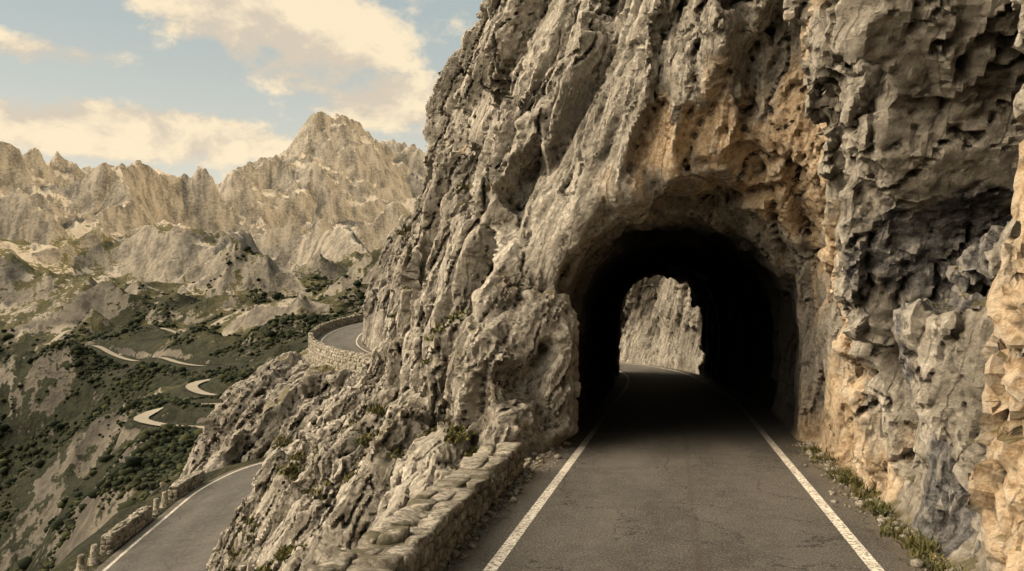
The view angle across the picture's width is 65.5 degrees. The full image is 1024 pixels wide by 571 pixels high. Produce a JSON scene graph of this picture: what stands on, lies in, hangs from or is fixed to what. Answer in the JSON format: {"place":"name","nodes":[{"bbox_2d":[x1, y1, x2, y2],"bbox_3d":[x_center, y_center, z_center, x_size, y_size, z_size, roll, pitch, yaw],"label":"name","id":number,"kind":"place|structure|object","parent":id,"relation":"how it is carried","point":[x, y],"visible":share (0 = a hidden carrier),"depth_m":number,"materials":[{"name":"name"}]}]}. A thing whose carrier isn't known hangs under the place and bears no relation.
{"place":"outdoors","nodes":[
{"label":"outdoors","id":0,"kind":"place"},
{"bbox_2d":[49,328,178,343],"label":"valley road","id":1,"kind":"structure","parent":0,"point":[56,338],"depth_m":627.99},
{"bbox_2d":[44,344,242,365],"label":"valley road","id":2,"kind":"structure","parent":0,"point":[122,357],"depth_m":473.99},
{"bbox_2d":[134,403,217,427],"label":"valley road","id":3,"kind":"structure","parent":0,"point":[143,417],"depth_m":243.05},
{"bbox_2d":[94,461,263,570],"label":"road","id":4,"kind":"structure","parent":0,"point":[183,533],"depth_m":43.32,"materials":[{"name":"grey asphalt"}]},
{"bbox_2d":[186,379,215,394],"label":"valley road","id":5,"kind":"structure","parent":0,"point":[192,386],"depth_m":293.73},
{"bbox_2d":[0,111,426,570],"bbox_3d":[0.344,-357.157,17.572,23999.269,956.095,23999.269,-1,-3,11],"label":"mountain terrain","id":6,"kind":"structure","parent":0,"point":[334,198],"depth_m":954.37,"materials":[{"name":"beige stone"}]},
{"bbox_2d":[74,554,87,570],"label":"stone bollard","id":7,"kind":"object","parent":6,"relation":"on","point":[80,565],"visible":1,"depth_m":36.04,"materials":[{"name":"beige stone"}]},
{"bbox_2d":[87,544,100,565],"bbox_3d":[-19.822,12.760,37.781,0.585,0.955,0.600,-1,-3,11],"label":"stone bollard","id":8,"kind":"object","parent":6,"relation":"on","point":[94,559],"visible":1,"depth_m":37.63,"materials":[{"name":"beige stone"}]},
{"bbox_2d":[100,505,153,554],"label":"stone guard wall","id":9,"kind":"structure","parent":6,"relation":"on","point":[116,537],"depth_m":41.66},
{"bbox_2d":[152,498,160,514],"bbox_3d":[-21.216,13.161,47.492,0.585,0.955,0.600,-1,-3,11],"label":"stone bollard","id":10,"kind":"object","parent":6,"relation":"on","point":[156,509],"visible":0.9,"depth_m":47.35,"materials":[{"name":"beige stone"}]},
{"bbox_2d":[159,492,169,507],"bbox_3d":[-21.456,13.228,49.190,0.585,0.955,0.600,-1,-3,11],"label":"stone bollard","id":11,"kind":"object","parent":6,"relation":"on","point":[164,503],"visible":0.97,"depth_m":49.04,"materials":[{"name":"beige stone"}]},
{"bbox_2d":[0,246,364,570],"bbox_3d":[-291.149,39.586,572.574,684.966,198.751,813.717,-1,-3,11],"label":"dwarf pine scrub","id":12,"kind":"object","parent":6,"relation":"on","point":[156,456],"visible":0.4,"depth_m":392.98,"materials":[{"name":"green plant"}]},
{"bbox_2d":[168,470,204,500],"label":"stone guard wall","id":13,"kind":"structure","parent":6,"relation":"on","point":[181,488],"depth_m":52.81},
{"bbox_2d":[178,348,357,480],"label":"rocky outcrop","id":14,"kind":"object","parent":6,"relation":"on","point":[256,412],"visible":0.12,"depth_m":75.54,"materials":[{"name":"grey stone"}]},
{"bbox_2d":[308,314,371,373],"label":"stone retaining wall","id":15,"kind":"structure","parent":14,"relation":"on","point":[320,353],"depth_m":78.86,"materials":[{"name":"beige stone"}]},
{"bbox_2d":[210,314,231,325],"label":"valley road","id":16,"kind":"structure","parent":0,"point":[219,320],"depth_m":617.60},
{"bbox_2d":[0,0,482,183],"label":"sky","id":17,"kind":"structure","parent":0,"point":[175,87],"materials":[{"name":"blue"}]},
{"bbox_2d":[360,227,703,373],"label":"rocky headland","id":18,"kind":"structure","parent":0,"point":[661,325],"depth_m":65.23,"materials":[{"name":"grey stone"}]},
{"bbox_2d":[206,0,1023,570],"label":"tunnel cliff","id":19,"kind":"structure","parent":0,"point":[816,206],"depth_m":19.44,"materials":[{"name":"grey stone"}]},
{"bbox_2d":[219,99,513,570],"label":"ledge grass","id":20,"kind":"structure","parent":19,"relation":"on","point":[458,433],"depth_m":24.63,"materials":[{"name":"green plant"}]},
{"bbox_2d":[437,440,958,570],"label":"roadside gravel","id":21,"kind":"structure","parent":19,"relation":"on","point":[515,490],"depth_m":13.81,"materials":[{"name":"grey gravel"}]},
{"bbox_2d":[316,322,942,570],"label":"mountain road","id":22,"kind":"structure","parent":0,"point":[664,469],"depth_m":14.02,"materials":[{"name":"grey asphalt"}]},
{"bbox_2d":[307,442,522,570],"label":"stone parapet wall","id":23,"kind":"structure","parent":22,"relation":"on","point":[428,528],"depth_m":10.66,"materials":[{"name":"beige stone"}]},
{"bbox_2d":[442,445,974,570],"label":"roadside weeds","id":24,"kind":"object","parent":22,"relation":"on","point":[923,546],"visible":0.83,"depth_m":12.08,"materials":[{"name":"green plant"}]}
]}

